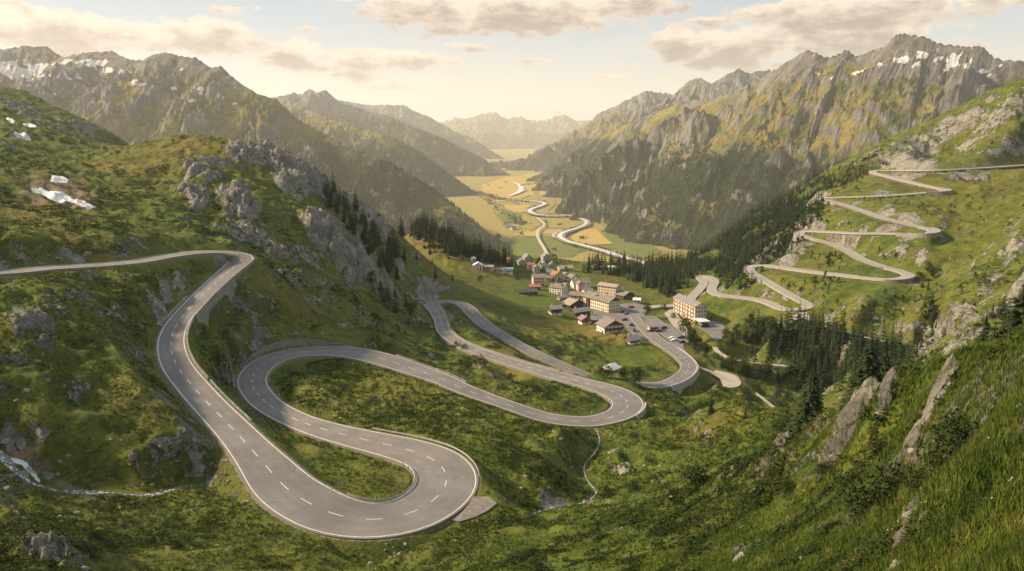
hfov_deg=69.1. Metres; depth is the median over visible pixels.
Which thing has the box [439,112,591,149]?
range
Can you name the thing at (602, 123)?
range
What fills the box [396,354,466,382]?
stone parapet
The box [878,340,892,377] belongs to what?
conifer tree
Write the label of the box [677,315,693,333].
leafy tree
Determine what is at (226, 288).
retaining wall
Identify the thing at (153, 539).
dwarf pine
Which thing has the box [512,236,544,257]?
field
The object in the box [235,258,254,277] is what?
stone parapet
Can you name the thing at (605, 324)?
chalet
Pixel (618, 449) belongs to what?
boulder
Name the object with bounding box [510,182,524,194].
river
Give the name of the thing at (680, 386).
retaining wall
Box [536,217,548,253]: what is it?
valley road
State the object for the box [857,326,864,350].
spruce tree
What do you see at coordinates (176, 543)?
dwarf pine
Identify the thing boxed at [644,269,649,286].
spruce tree
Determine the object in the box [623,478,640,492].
dwarf pine
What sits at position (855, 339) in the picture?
spruce tree
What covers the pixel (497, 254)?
spruce tree
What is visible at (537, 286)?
barn
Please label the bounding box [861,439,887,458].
dwarf pine
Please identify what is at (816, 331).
spruce tree
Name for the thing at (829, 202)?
retaining wall
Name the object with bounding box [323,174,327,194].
spruce tree
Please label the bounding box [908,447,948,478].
dwarf pine
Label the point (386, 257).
pine tree
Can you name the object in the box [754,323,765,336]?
leafy tree
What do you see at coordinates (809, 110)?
mountain
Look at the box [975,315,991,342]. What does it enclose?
conifer tree
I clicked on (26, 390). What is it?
boulder
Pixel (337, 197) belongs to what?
spruce tree
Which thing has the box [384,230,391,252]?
spruce tree
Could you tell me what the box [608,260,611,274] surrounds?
spruce tree
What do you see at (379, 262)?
spruce tree
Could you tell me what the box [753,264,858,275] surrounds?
stone kerb
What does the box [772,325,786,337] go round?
leafy tree
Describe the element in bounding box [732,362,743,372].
leafy tree
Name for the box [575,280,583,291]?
tower house
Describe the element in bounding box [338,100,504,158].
range
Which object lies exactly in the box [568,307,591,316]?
barn
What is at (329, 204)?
spruce tree
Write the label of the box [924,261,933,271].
leafy tree
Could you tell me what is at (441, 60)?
sky
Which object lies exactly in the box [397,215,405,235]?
spruce tree
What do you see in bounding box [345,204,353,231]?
spruce tree
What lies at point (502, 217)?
field
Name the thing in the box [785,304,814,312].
retaining wall
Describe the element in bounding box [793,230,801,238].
retaining wall
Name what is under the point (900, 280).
retaining wall
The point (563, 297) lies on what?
shed
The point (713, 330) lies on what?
hotel yard
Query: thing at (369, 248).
spruce tree
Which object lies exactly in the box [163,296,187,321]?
retaining wall
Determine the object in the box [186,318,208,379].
stone parapet
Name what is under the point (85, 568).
boulder
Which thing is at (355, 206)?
spruce tree
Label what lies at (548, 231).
field
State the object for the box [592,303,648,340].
village square
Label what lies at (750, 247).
conifer forest
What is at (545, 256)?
house
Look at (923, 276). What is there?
leafy tree
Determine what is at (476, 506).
gravel lay by
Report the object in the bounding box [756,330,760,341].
spruce tree
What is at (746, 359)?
bush
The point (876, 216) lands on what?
stone kerb
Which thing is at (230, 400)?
stone kerb
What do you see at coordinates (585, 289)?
house
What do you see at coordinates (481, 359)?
bush
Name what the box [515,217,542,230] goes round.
field
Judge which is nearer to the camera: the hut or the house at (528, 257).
the hut
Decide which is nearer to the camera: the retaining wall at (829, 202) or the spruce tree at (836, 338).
the spruce tree at (836, 338)
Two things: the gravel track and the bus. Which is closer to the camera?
the gravel track
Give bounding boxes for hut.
[602,363,621,372]
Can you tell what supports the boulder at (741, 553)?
on the hillside
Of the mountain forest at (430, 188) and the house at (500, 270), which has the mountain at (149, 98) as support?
the mountain forest at (430, 188)
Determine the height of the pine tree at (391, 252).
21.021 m
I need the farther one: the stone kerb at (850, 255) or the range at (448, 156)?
the range at (448, 156)
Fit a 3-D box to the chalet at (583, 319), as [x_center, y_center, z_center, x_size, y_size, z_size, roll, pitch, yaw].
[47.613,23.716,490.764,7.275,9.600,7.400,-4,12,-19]
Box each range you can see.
[269,89,509,176]
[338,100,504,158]
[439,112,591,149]
[505,91,672,171]
[637,68,770,119]
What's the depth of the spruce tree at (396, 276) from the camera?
430.27 m
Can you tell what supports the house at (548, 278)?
on the hillside
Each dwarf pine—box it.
[83,541,97,553]
[86,528,108,539]
[145,535,159,543]
[171,537,184,549]
[536,457,556,478]
[548,471,564,484]
[599,486,612,497]
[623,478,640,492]
[678,461,712,489]
[776,478,794,496]
[811,459,834,480]
[832,481,880,519]
[849,449,910,510]
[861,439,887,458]
[904,469,926,494]
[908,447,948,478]
[928,402,985,456]
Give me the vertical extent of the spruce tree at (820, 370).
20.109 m
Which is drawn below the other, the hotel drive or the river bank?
the hotel drive
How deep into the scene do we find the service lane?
442.65 m
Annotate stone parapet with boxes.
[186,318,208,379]
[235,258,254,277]
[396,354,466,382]
[440,302,646,386]
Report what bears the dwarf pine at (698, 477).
on the hillside
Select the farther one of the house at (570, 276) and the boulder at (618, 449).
the house at (570, 276)
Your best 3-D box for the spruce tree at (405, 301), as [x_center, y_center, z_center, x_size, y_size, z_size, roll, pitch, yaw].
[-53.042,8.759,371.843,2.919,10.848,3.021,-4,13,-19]
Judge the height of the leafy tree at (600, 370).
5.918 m
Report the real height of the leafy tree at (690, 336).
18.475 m
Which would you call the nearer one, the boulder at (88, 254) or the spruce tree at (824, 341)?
the boulder at (88, 254)
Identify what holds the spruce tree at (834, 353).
on the hillside
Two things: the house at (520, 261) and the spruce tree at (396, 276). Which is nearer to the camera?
the spruce tree at (396, 276)
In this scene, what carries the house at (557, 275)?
on the hillside
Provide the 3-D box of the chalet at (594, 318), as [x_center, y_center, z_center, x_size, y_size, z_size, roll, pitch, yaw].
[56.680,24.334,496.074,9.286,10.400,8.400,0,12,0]
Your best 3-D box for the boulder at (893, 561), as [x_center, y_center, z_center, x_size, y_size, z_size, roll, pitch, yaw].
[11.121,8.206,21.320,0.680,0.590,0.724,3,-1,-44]
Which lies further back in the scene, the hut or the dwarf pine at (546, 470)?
the hut
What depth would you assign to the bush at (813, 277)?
503.46 m
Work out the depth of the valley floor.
4256.27 m
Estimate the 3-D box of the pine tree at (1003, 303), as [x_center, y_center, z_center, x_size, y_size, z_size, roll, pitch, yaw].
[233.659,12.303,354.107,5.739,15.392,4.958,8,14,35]
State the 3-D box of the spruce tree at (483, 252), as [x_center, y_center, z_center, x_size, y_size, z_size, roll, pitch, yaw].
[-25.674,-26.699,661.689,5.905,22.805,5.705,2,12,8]
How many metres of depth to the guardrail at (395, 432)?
154.40 m
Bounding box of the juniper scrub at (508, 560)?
[0,150,1023,570]
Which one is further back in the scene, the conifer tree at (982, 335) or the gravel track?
the gravel track
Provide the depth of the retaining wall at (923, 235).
511.68 m
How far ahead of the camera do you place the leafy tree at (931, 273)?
477.02 m
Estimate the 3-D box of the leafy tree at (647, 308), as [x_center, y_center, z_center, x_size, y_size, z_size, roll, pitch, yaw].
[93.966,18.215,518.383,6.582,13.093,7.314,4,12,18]
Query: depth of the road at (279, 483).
162.06 m
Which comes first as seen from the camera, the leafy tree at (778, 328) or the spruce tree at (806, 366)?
the spruce tree at (806, 366)
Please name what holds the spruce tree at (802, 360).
on the hillside
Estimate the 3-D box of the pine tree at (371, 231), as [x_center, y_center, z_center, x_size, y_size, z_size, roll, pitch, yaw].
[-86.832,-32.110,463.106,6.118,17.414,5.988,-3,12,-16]
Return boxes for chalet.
[577,314,591,324]
[590,314,603,322]
[594,316,625,332]
[623,333,641,344]
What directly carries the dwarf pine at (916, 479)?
on the hillside
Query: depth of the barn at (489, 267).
644.66 m
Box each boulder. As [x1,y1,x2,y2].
[0,437,10,445]
[4,486,12,490]
[6,473,17,478]
[23,388,30,392]
[80,566,89,570]
[84,251,92,256]
[159,307,166,313]
[608,448,620,453]
[618,468,631,474]
[733,551,744,561]
[887,560,901,570]
[902,510,911,518]
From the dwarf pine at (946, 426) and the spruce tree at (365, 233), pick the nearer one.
the dwarf pine at (946, 426)
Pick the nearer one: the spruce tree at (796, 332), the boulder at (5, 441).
the boulder at (5, 441)
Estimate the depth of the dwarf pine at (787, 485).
62.81 m
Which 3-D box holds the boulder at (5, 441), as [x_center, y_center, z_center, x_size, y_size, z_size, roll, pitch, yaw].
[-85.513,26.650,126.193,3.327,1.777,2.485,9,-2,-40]
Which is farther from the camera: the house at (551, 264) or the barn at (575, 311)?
the house at (551, 264)
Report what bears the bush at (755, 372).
on the hillside
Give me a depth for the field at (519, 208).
4390.67 m
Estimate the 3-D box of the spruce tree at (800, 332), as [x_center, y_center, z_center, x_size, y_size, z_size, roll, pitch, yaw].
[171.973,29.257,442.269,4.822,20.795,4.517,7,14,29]
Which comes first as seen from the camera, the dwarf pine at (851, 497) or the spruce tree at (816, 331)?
the dwarf pine at (851, 497)
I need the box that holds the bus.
[648,325,659,329]
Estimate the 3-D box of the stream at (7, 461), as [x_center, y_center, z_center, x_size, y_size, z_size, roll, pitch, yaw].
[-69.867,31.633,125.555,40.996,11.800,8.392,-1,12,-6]
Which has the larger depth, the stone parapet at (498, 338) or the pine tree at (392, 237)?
the pine tree at (392, 237)
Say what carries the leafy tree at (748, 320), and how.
on the hillside
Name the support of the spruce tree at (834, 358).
on the hillside
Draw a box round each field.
[481,176,537,198]
[495,209,520,221]
[496,239,587,253]
[504,205,530,212]
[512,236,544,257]
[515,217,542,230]
[516,230,535,235]
[522,172,542,177]
[534,199,554,214]
[539,236,579,256]
[541,229,566,233]
[546,220,577,227]
[572,228,611,244]
[593,230,660,258]
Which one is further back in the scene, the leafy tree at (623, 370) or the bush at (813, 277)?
the bush at (813, 277)
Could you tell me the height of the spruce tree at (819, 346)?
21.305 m
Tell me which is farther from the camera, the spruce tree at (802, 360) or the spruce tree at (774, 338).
the spruce tree at (774, 338)
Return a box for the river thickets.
[474,182,642,262]
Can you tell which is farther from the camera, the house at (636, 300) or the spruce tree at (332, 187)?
the house at (636, 300)
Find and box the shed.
[556,295,568,300]
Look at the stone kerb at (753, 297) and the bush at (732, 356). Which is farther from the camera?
the stone kerb at (753, 297)
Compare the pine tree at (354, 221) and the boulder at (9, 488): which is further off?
the pine tree at (354, 221)
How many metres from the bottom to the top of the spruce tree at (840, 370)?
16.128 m
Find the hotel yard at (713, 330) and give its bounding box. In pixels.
[698,321,724,340]
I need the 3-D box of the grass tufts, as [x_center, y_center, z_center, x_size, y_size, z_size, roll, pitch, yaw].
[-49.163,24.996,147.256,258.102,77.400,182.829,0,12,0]
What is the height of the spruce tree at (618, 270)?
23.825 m
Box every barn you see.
[483,264,494,270]
[515,288,537,294]
[527,284,540,289]
[547,304,562,315]
[563,298,583,308]
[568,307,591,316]
[615,290,634,299]
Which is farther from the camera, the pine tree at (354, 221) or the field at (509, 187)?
the field at (509, 187)
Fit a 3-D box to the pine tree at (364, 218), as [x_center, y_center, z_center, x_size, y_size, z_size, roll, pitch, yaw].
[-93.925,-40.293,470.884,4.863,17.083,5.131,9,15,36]
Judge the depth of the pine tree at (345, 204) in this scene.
468.77 m
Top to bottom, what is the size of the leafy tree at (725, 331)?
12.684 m
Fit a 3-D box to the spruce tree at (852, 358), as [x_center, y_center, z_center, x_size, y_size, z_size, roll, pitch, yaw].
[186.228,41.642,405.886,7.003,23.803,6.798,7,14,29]
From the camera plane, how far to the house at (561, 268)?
702.64 m
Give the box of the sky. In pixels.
[0,0,1023,121]
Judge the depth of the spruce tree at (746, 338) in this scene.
473.42 m
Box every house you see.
[472,261,482,269]
[494,266,504,273]
[503,267,513,274]
[515,257,524,266]
[522,253,531,262]
[526,262,535,269]
[531,264,539,273]
[531,273,545,286]
[538,260,547,268]
[540,252,549,261]
[545,275,552,281]
[546,268,553,274]
[548,261,555,268]
[550,270,562,281]
[557,265,573,271]
[563,272,568,278]
[566,273,577,280]
[568,290,584,300]
[569,277,590,288]
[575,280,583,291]
[581,287,593,292]
[597,281,621,296]
[633,296,641,303]
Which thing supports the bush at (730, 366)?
on the hillside
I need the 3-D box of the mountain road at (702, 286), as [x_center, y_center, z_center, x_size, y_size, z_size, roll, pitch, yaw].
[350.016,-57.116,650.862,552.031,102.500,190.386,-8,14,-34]
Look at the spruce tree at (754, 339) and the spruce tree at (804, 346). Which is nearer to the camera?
the spruce tree at (804, 346)
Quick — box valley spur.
[287,106,477,196]
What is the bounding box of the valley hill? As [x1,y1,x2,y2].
[490,159,517,167]
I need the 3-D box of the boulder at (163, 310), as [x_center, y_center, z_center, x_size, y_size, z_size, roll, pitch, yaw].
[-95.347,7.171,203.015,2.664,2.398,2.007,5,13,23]
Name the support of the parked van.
on the hotel yard at (713, 330)
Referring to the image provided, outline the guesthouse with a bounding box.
[548,282,567,294]
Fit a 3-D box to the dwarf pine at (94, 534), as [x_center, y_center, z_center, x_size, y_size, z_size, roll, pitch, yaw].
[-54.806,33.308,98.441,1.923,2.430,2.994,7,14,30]
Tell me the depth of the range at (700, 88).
6233.41 m
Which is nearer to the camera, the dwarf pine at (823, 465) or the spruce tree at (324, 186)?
the dwarf pine at (823, 465)
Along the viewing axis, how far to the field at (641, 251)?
2897.18 m
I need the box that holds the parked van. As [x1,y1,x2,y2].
[700,323,708,326]
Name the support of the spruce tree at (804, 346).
on the hillside
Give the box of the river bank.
[525,202,644,264]
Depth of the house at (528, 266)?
695.77 m
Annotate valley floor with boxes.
[446,148,693,263]
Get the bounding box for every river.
[494,200,643,262]
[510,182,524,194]
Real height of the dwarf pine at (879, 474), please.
3.286 m
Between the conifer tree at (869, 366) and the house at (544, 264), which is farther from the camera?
the house at (544, 264)
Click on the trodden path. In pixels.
(764, 399)
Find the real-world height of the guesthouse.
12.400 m
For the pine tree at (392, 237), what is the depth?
476.34 m
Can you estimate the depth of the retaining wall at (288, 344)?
243.97 m
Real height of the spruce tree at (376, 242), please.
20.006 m
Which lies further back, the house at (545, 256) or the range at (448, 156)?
the range at (448, 156)
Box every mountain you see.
[0,45,512,252]
[526,33,1023,250]
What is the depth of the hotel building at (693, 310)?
513.24 m
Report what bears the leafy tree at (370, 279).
on the hillside
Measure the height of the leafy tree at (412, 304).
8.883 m
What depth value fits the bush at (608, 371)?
260.51 m
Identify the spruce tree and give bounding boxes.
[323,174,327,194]
[326,185,332,206]
[330,172,336,193]
[334,188,340,207]
[334,199,338,213]
[345,199,351,218]
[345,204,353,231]
[352,191,359,210]
[359,220,365,244]
[361,222,367,241]
[366,232,373,254]
[374,225,378,246]
[376,250,382,267]
[377,222,381,243]
[383,249,392,272]
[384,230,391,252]
[392,239,398,257]
[394,261,399,279]
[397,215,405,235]
[402,250,406,260]
[404,293,408,308]
[480,247,485,260]
[495,248,500,263]
[586,258,591,272]
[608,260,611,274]
[616,262,619,275]
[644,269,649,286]
[659,279,663,292]
[706,393,714,414]
[745,327,748,342]
[749,309,755,327]
[749,321,754,341]
[752,327,756,343]
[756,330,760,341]
[772,325,777,342]
[794,325,798,343]
[797,318,803,341]
[798,356,804,373]
[799,334,806,359]
[801,313,809,337]
[801,349,811,376]
[808,337,815,360]
[811,320,818,344]
[811,348,817,367]
[815,343,823,365]
[816,357,821,377]
[821,329,828,349]
[829,324,837,350]
[829,330,834,353]
[829,354,836,375]
[830,326,837,351]
[830,348,836,375]
[832,327,841,361]
[835,333,840,363]
[837,360,842,378]
[846,342,857,370]
[848,335,857,361]
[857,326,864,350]
[989,301,995,317]
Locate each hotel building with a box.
[582,290,621,312]
[673,293,710,325]
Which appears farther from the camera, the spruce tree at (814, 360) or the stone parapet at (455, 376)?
the spruce tree at (814, 360)
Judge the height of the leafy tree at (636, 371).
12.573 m
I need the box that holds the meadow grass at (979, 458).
[622,321,1023,570]
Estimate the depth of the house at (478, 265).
632.15 m
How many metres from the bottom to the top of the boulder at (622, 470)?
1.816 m
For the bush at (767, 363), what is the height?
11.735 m
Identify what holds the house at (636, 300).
on the hillside
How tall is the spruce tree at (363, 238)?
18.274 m
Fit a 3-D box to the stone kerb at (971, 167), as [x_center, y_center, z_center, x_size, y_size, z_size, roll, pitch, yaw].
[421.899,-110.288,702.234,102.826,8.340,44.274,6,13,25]
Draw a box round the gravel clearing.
[714,370,740,387]
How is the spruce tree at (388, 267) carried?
on the hillside
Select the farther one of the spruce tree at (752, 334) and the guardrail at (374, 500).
the spruce tree at (752, 334)
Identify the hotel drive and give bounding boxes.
[665,309,687,336]
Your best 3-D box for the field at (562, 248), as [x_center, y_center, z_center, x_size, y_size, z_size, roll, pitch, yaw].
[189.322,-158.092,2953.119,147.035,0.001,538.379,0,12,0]
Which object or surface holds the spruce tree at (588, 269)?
on the hillside
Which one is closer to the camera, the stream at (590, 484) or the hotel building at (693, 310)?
the stream at (590, 484)
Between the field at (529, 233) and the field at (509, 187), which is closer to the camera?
the field at (529, 233)
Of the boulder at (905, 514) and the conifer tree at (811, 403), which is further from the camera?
the conifer tree at (811, 403)
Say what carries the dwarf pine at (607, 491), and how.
on the hillside
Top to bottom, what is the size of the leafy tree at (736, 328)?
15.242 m
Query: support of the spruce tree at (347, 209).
on the hillside
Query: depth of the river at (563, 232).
3249.70 m
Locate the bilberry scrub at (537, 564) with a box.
[507,324,1023,570]
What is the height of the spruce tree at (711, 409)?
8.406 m
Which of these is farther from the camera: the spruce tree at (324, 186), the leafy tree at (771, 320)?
the spruce tree at (324, 186)
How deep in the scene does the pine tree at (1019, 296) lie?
363.64 m
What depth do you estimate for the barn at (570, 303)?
548.69 m
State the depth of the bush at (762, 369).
424.34 m
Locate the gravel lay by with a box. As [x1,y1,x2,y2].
[451,496,496,522]
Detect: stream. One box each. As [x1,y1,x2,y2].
[0,450,204,496]
[536,428,599,512]
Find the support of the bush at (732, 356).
on the hillside
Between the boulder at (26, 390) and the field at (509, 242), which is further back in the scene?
the field at (509, 242)
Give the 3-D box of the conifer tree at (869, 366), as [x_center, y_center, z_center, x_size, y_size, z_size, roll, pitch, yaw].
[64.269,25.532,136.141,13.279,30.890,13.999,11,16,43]
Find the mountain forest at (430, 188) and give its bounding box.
[231,126,848,251]
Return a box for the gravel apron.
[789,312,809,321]
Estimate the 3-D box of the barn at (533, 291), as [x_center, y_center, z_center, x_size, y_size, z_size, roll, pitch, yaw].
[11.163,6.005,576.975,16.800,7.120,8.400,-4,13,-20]
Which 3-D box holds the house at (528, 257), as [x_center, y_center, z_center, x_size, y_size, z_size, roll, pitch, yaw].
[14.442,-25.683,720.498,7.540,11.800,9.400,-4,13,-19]
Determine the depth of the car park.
477.41 m
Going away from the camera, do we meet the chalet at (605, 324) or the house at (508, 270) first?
the chalet at (605, 324)
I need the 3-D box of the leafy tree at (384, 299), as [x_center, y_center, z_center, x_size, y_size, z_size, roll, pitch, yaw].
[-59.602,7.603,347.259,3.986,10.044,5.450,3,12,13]
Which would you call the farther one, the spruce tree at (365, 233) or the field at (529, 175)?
the field at (529, 175)
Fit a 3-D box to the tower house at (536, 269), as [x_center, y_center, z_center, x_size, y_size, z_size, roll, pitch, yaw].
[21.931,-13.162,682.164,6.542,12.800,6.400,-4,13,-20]
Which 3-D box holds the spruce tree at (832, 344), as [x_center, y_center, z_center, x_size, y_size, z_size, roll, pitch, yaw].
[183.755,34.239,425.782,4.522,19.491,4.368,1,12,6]
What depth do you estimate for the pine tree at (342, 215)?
397.79 m
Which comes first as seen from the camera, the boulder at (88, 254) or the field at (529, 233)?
the boulder at (88, 254)
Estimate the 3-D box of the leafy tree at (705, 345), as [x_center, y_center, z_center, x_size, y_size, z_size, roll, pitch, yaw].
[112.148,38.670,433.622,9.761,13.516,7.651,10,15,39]
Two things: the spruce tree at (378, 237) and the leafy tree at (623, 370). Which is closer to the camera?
the leafy tree at (623, 370)
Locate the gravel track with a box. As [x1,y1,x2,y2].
[699,366,731,382]
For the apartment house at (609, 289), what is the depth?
606.95 m
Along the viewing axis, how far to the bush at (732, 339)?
469.00 m
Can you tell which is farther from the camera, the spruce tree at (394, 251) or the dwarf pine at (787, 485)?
the spruce tree at (394, 251)
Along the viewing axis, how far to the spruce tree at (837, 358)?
422.95 m
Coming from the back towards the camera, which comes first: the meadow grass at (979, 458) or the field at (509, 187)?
the field at (509, 187)
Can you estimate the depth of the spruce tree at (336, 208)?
459.85 m
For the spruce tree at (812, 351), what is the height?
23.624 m
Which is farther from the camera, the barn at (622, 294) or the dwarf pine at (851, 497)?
the barn at (622, 294)
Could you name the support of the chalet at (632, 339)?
on the hillside
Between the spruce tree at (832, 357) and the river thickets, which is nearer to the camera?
the spruce tree at (832, 357)
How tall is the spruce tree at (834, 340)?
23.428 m
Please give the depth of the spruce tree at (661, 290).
611.10 m
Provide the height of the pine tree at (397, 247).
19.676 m
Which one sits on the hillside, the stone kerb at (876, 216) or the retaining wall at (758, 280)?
the retaining wall at (758, 280)
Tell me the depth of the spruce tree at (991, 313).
358.76 m
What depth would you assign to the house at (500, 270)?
648.77 m
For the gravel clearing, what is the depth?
390.04 m
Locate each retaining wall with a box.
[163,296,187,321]
[194,275,236,324]
[245,339,353,363]
[636,402,645,420]
[671,364,698,394]
[744,265,761,283]
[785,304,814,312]
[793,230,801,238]
[816,197,835,205]
[884,275,915,282]
[896,227,940,238]
[925,188,952,195]
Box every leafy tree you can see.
[366,270,375,284]
[380,291,388,305]
[405,301,417,312]
[596,367,605,376]
[618,367,627,376]
[627,366,643,382]
[643,304,650,313]
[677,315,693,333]
[684,328,703,349]
[697,341,712,355]
[721,327,730,340]
[732,323,740,336]
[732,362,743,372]
[744,313,751,322]
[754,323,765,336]
[755,315,767,325]
[764,314,779,334]
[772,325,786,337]
[916,271,925,279]
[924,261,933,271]
[929,266,934,277]
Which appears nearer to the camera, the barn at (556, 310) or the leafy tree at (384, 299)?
the leafy tree at (384, 299)
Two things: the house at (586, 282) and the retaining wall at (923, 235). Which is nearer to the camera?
the retaining wall at (923, 235)
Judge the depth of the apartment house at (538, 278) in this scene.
619.18 m
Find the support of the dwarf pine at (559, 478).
on the hillside
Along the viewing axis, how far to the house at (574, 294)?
578.18 m
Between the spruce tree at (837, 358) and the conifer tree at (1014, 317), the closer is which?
the conifer tree at (1014, 317)
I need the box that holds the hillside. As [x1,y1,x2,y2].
[0,80,1023,570]
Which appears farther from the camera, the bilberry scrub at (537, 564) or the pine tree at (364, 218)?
the pine tree at (364, 218)
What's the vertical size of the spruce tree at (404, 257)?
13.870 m
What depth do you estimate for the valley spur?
5342.85 m
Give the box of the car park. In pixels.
[644,315,688,352]
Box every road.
[0,250,696,539]
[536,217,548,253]
[646,165,1023,310]
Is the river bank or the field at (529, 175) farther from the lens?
the field at (529, 175)
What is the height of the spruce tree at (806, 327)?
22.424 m
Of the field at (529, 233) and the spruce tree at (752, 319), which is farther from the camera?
the field at (529, 233)
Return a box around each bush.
[473,354,487,365]
[602,365,616,379]
[720,354,741,368]
[726,356,741,371]
[728,332,741,342]
[736,360,749,375]
[739,357,749,365]
[747,366,763,379]
[757,360,773,373]
[757,364,768,376]
[809,275,817,282]
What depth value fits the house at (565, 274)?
662.38 m
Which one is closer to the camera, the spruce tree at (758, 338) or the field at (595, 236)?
the spruce tree at (758, 338)
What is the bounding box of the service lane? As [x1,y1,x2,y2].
[712,347,788,366]
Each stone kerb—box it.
[209,379,251,421]
[727,294,779,304]
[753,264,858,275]
[817,240,882,267]
[835,203,915,227]
[927,164,1019,169]
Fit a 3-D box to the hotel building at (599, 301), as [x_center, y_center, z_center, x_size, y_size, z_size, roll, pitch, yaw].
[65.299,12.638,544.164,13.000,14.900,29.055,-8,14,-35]
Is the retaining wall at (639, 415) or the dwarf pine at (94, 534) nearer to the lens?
the dwarf pine at (94, 534)
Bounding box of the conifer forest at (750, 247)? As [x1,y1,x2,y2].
[350,110,1023,392]
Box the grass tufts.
[0,217,920,570]
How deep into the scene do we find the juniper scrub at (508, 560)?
123.97 m
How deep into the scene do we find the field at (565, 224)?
3606.58 m
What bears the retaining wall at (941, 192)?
on the hillside
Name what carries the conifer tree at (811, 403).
on the hillside
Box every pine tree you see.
[338,202,346,222]
[343,191,349,208]
[350,209,357,229]
[361,209,367,226]
[368,221,376,238]
[383,247,390,266]
[389,244,395,266]
[390,227,395,245]
[392,236,401,256]
[995,296,1007,317]
[1017,281,1023,297]
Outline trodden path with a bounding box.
[755,392,774,406]
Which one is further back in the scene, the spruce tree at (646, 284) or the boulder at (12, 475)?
the spruce tree at (646, 284)
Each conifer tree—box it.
[785,364,825,436]
[838,347,884,411]
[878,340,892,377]
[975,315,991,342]
[989,294,1023,338]
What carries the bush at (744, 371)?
on the hillside
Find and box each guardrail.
[347,462,414,501]
[373,427,479,477]
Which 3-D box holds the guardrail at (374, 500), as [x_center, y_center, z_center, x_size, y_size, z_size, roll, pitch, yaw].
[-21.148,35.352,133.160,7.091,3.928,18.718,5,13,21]
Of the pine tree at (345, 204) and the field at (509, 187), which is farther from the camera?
the field at (509, 187)
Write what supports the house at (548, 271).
on the hillside
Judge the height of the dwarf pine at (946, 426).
2.929 m
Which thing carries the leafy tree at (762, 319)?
on the hillside
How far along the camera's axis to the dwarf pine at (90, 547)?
90.38 m

